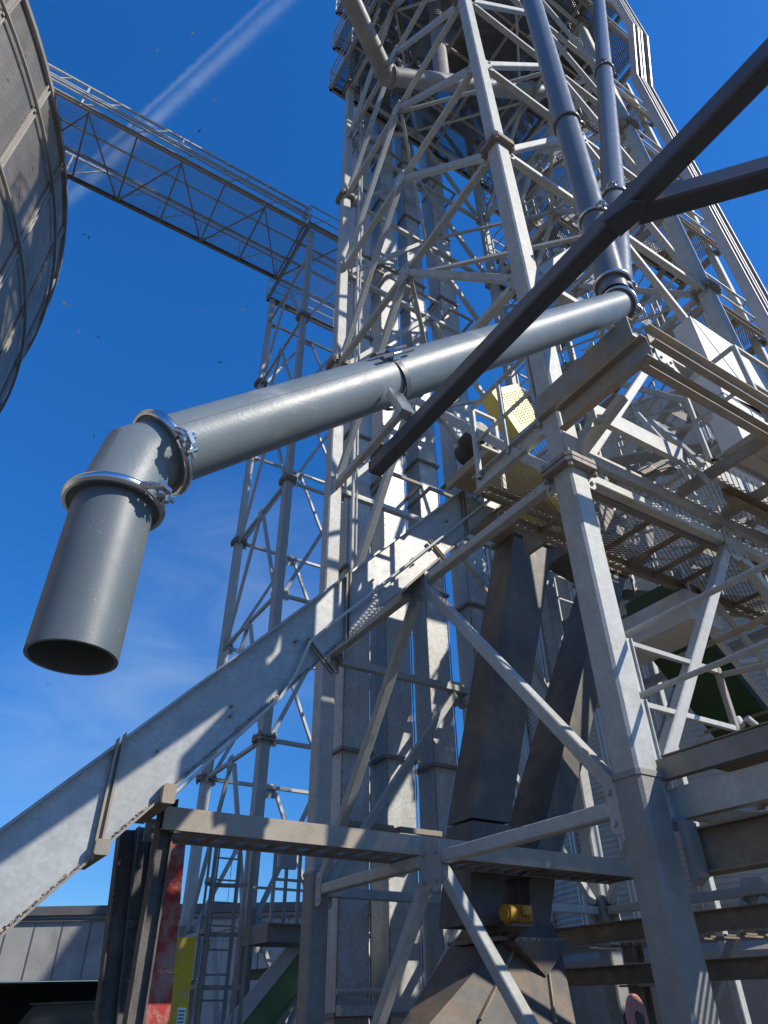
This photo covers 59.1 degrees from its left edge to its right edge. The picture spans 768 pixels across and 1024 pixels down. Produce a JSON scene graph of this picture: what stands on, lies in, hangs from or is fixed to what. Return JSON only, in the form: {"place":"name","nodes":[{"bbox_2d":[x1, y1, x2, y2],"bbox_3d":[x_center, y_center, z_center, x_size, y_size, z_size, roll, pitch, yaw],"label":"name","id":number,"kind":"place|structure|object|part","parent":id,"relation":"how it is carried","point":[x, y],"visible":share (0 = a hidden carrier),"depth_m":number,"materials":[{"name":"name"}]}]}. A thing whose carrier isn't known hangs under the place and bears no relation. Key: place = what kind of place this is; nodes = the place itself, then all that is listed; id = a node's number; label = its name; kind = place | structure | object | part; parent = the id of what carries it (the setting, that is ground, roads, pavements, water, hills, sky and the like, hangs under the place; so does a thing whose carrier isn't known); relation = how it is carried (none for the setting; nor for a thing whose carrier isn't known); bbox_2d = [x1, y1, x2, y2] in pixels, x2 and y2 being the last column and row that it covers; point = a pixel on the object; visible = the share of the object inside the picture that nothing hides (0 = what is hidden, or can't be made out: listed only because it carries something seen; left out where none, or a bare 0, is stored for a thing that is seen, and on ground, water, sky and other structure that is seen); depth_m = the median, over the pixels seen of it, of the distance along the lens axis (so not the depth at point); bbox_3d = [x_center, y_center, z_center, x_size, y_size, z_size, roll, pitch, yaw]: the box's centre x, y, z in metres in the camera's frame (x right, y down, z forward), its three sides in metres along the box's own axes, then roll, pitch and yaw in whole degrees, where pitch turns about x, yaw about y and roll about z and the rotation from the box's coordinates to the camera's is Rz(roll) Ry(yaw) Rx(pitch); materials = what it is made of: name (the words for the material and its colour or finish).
{"place":"outdoors","nodes":[
{"label":"outdoors","id":0,"kind":"place"},
{"bbox_2d":[177,230,405,1023],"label":"catwalk tower","id":1,"kind":"structure","parent":0,"point":[264,740],"depth_m":15.06,"materials":[{"name":"grey metal"}]},
{"bbox_2d":[48,63,337,280],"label":"catwalk bridge","id":2,"kind":"structure","parent":1,"relation":"on","point":[89,110],"depth_m":21.12,"materials":[{"name":"metal"}]},
{"bbox_2d":[250,968,267,979],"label":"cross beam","id":3,"kind":"structure","parent":1,"relation":"attached to","point":[256,974],"depth_m":11.90,"materials":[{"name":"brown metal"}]},
{"bbox_2d":[266,204,398,328],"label":"tower platform","id":4,"kind":"structure","parent":1,"relation":"on","point":[323,232],"depth_m":23.67,"materials":[{"name":"metal"}]},
{"bbox_2d":[0,0,767,981],"label":"sky","id":5,"kind":"structure","parent":0,"point":[139,285],"materials":[{"name":"blue"}]},
{"label":"ground","id":6,"kind":"structure","parent":0,"visible":0},
{"bbox_2d":[0,0,67,412],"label":"grain silo","id":7,"kind":"object","parent":6,"relation":"on","point":[33,200],"visible":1,"depth_m":18.11,"materials":[{"name":"grey metal"}]},
{"bbox_2d":[18,1000,95,1023],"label":"truck","id":8,"kind":"object","parent":6,"relation":"on","point":[74,1012],"visible":0.34,"depth_m":9.03,"materials":[{"name":"paint"}]},
{"bbox_3d":[-4.300,6.791,8.952,1.000,0.320,0.012,-1,-36,0],"label":"rear window","id":9,"kind":"part","parent":8,"relation":"part of","materials":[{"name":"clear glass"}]},
{"bbox_2d":[80,783,178,1023],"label":"conveyor trestle","id":10,"kind":"object","parent":6,"relation":"on","point":[140,867],"visible":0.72,"depth_m":5.39,"materials":[{"name":"metal"}]},
{"bbox_2d":[0,489,512,937],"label":"drag conveyor","id":11,"kind":"object","parent":10,"relation":"on","point":[47,841],"visible":0.84,"depth_m":5.61,"materials":[{"name":"metal"}]},
{"bbox_2d":[439,530,555,929],"bbox_3d":[1.710,2.163,9.465,2.330,6.279,0.614,20,-41,-25],"label":"square chute","id":12,"kind":"object","parent":11,"relation":"attached to","point":[482,800],"visible":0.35,"depth_m":8.63,"materials":[{"name":"grey metal"}]},
{"bbox_2d":[145,844,184,1023],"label":"red post","id":13,"kind":"object","parent":6,"relation":"on","point":[159,1003],"depth_m":5.95,"materials":[{"name":"metal"}]},
{"bbox_2d":[169,937,196,1023],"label":"yellow post","id":14,"kind":"object","parent":6,"relation":"on","point":[184,964],"visible":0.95,"depth_m":6.25,"materials":[{"name":"metal"}]},
{"bbox_2d":[0,900,425,1023],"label":"warehouse","id":15,"kind":"structure","parent":6,"relation":"on","point":[60,947],"depth_m":20.34,"materials":[{"name":"grey metal"}]},
{"bbox_2d":[187,847,256,1023],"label":"caged ladder","id":16,"kind":"object","parent":6,"relation":"on","point":[200,987],"visible":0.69,"depth_m":9.83,"materials":[{"name":"metal"}]},
{"bbox_2d":[241,851,302,947],"bbox_3d":[-1.317,5.787,10.288,1.275,1.331,0.981,20,-41,-25],"label":"ladder landing","id":17,"kind":"object","parent":16,"relation":"attached to","point":[282,934],"visible":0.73,"depth_m":9.77,"materials":[{"name":"metal"}]},
{"bbox_2d":[277,854,296,869],"bbox_3d":[-1.560,5.548,10.965,0.300,0.400,0.100,20,-41,-25],"label":"control box","id":18,"kind":"object","parent":17,"relation":"attached to","point":[286,861],"visible":0.54,"depth_m":10.87,"materials":[{"name":"grey metal"}]},
{"bbox_2d":[223,948,299,1023],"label":"green leg conveyor","id":19,"kind":"object","parent":6,"relation":"on","point":[270,997],"visible":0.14,"depth_m":9.93,"materials":[{"name":"metal"}]},
{"bbox_2d":[324,9,441,1023],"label":"bucket elevator","id":20,"kind":"object","parent":6,"relation":"on","point":[348,991],"visible":0.41,"depth_m":10.05,"materials":[{"name":"metal"}]},
{"bbox_2d":[390,28,514,983],"bbox_3d":[1.263,-5.849,17.962,1.750,34.000,1.015,20,-41,-25],"label":"bucket elevator","id":21,"kind":"object","parent":6,"relation":"on","point":[436,770],"visible":0.39,"depth_m":12.85,"materials":[{"name":"metal"}]},
{"bbox_2d":[402,920,575,1023],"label":"receiving hopper","id":22,"kind":"object","parent":6,"relation":"on","point":[460,987],"visible":0.86,"depth_m":6.66,"materials":[{"name":"metal"}]},
{"bbox_2d":[485,870,543,942],"bbox_3d":[1.856,4.251,7.349,1.568,0.889,0.743,4,-36,-6],"label":"gear motor","id":23,"kind":"object","parent":22,"relation":"attached to","point":[517,919],"visible":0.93,"depth_m":7.00,"materials":[{"name":"metal"}]},
{"bbox_2d":[502,502,653,925],"bbox_3d":[3.067,2.597,10.271,3.912,6.434,1.200,20,-41,-25],"label":"square chute","id":24,"kind":"object","parent":22,"relation":"on","point":[549,780],"visible":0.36,"depth_m":9.33,"materials":[{"name":"grey metal"}]},
{"bbox_2d":[296,0,767,1023],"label":"support tower","id":25,"kind":"structure","parent":6,"relation":"on","point":[636,808],"depth_m":8.46,"materials":[{"name":"grey metal"}]},
{"bbox_2d":[142,806,632,884],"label":"steel beam","id":26,"kind":"structure","parent":25,"relation":"attached to","point":[196,827],"depth_m":6.25,"materials":[{"name":"metal"}]},
{"bbox_2d":[340,0,545,101],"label":"cross spout","id":27,"kind":"object","parent":25,"relation":"attached to","point":[388,75],"visible":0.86,"depth_m":15.42,"materials":[{"name":"grey metal"}]},
{"bbox_2d":[335,0,590,122],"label":"service deck","id":28,"kind":"structure","parent":25,"relation":"on","point":[338,9],"depth_m":24.32,"materials":[{"name":"metal"}]},
{"bbox_2d":[332,0,620,144],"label":"service deck","id":29,"kind":"structure","parent":25,"relation":"attached to","point":[608,3],"depth_m":22.29,"materials":[{"name":"metal"}]},
{"bbox_2d":[328,0,630,222],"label":"service deck","id":30,"kind":"structure","parent":25,"relation":"attached to","point":[333,88],"depth_m":20.16,"materials":[{"name":"metal"}]},
{"bbox_2d":[411,0,616,125],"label":"head machinery","id":31,"kind":"object","parent":30,"relation":"on","point":[422,48],"visible":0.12,"depth_m":20.80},
{"bbox_2d":[499,193,581,308],"bbox_3d":[4.373,-6.763,18.601,1.552,2.418,2.505,20,-41,-25],"label":"landing","id":32,"kind":"object","parent":25,"relation":"attached to","point":[573,229],"visible":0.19,"depth_m":17.99,"materials":[{"name":"metal"}]},
{"bbox_2d":[468,316,767,625],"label":"access platform","id":33,"kind":"structure","parent":25,"relation":"attached to","point":[614,358],"depth_m":6.93,"materials":[{"name":"metal"}]},
{"bbox_2d":[446,384,563,555],"bbox_3d":[1.667,-0.883,8.992,1.300,2.454,1.200,20,-41,-25],"label":"drive guard","id":34,"kind":"object","parent":33,"relation":"on","point":[520,417],"visible":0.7,"depth_m":8.92,"materials":[{"name":"metal"}]},
{"bbox_2d":[622,551,767,737],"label":"green conveyor","id":35,"kind":"object","parent":33,"relation":"attached to","point":[672,634],"visible":0.65,"depth_m":8.41,"materials":[{"name":"metal"}]},
{"bbox_2d":[673,316,767,528],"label":"duct box","id":36,"kind":"object","parent":33,"relation":"on","point":[690,332],"visible":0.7,"depth_m":9.36,"materials":[{"name":"white metal"}]},
{"bbox_2d":[624,560,767,885],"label":"scale deck","id":37,"kind":"structure","parent":25,"relation":"attached to","point":[739,754],"depth_m":4.45,"materials":[{"name":"metal"}]},
{"bbox_2d":[368,38,767,476],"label":"spout boom","id":38,"kind":"object","parent":37,"relation":"attached to","point":[650,193],"visible":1,"depth_m":2.42,"materials":[{"name":"paint"}]},
{"bbox_2d":[23,0,644,675],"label":"grain spout","id":39,"kind":"object","parent":38,"relation":"attached to","point":[145,466],"visible":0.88,"depth_m":3.05,"materials":[{"name":"paint"}]},
{"bbox_2d":[482,66,767,1023],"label":"stair tower","id":40,"kind":"structure","parent":6,"relation":"on","point":[652,462],"depth_m":14.44,"materials":[{"name":"metal"}]},
{"bbox_2d":[484,388,767,1023],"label":"grain silo","id":41,"kind":"object","parent":6,"relation":"on","point":[589,1005],"visible":0.07,"depth_m":17.08,"materials":[{"name":"metal"}]},
{"bbox_2d":[555,902,767,1023],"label":"frame","id":42,"kind":"object","parent":6,"relation":"on","point":[750,916],"visible":0.62,"depth_m":7.94,"materials":[{"name":"grey metal"}]},
{"bbox_2d":[623,994,648,1023],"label":"hose reel","id":43,"kind":"object","parent":42,"relation":"attached to","point":[635,1012],"visible":1,"depth_m":5.23,"materials":[{"name":"pink plastic"}]},
{"bbox_2d":[611,0,767,341],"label":"cable tray","id":44,"kind":"object","parent":6,"relation":"on","point":[752,295],"visible":0.8,"depth_m":12.33,"materials":[{"name":"grey metal"}]},
{"bbox_2d":[622,0,767,305],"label":"cable tray","id":45,"kind":"object","parent":6,"relation":"on","point":[646,60],"visible":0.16,"depth_m":14.68,"materials":[{"name":"grey metal"}]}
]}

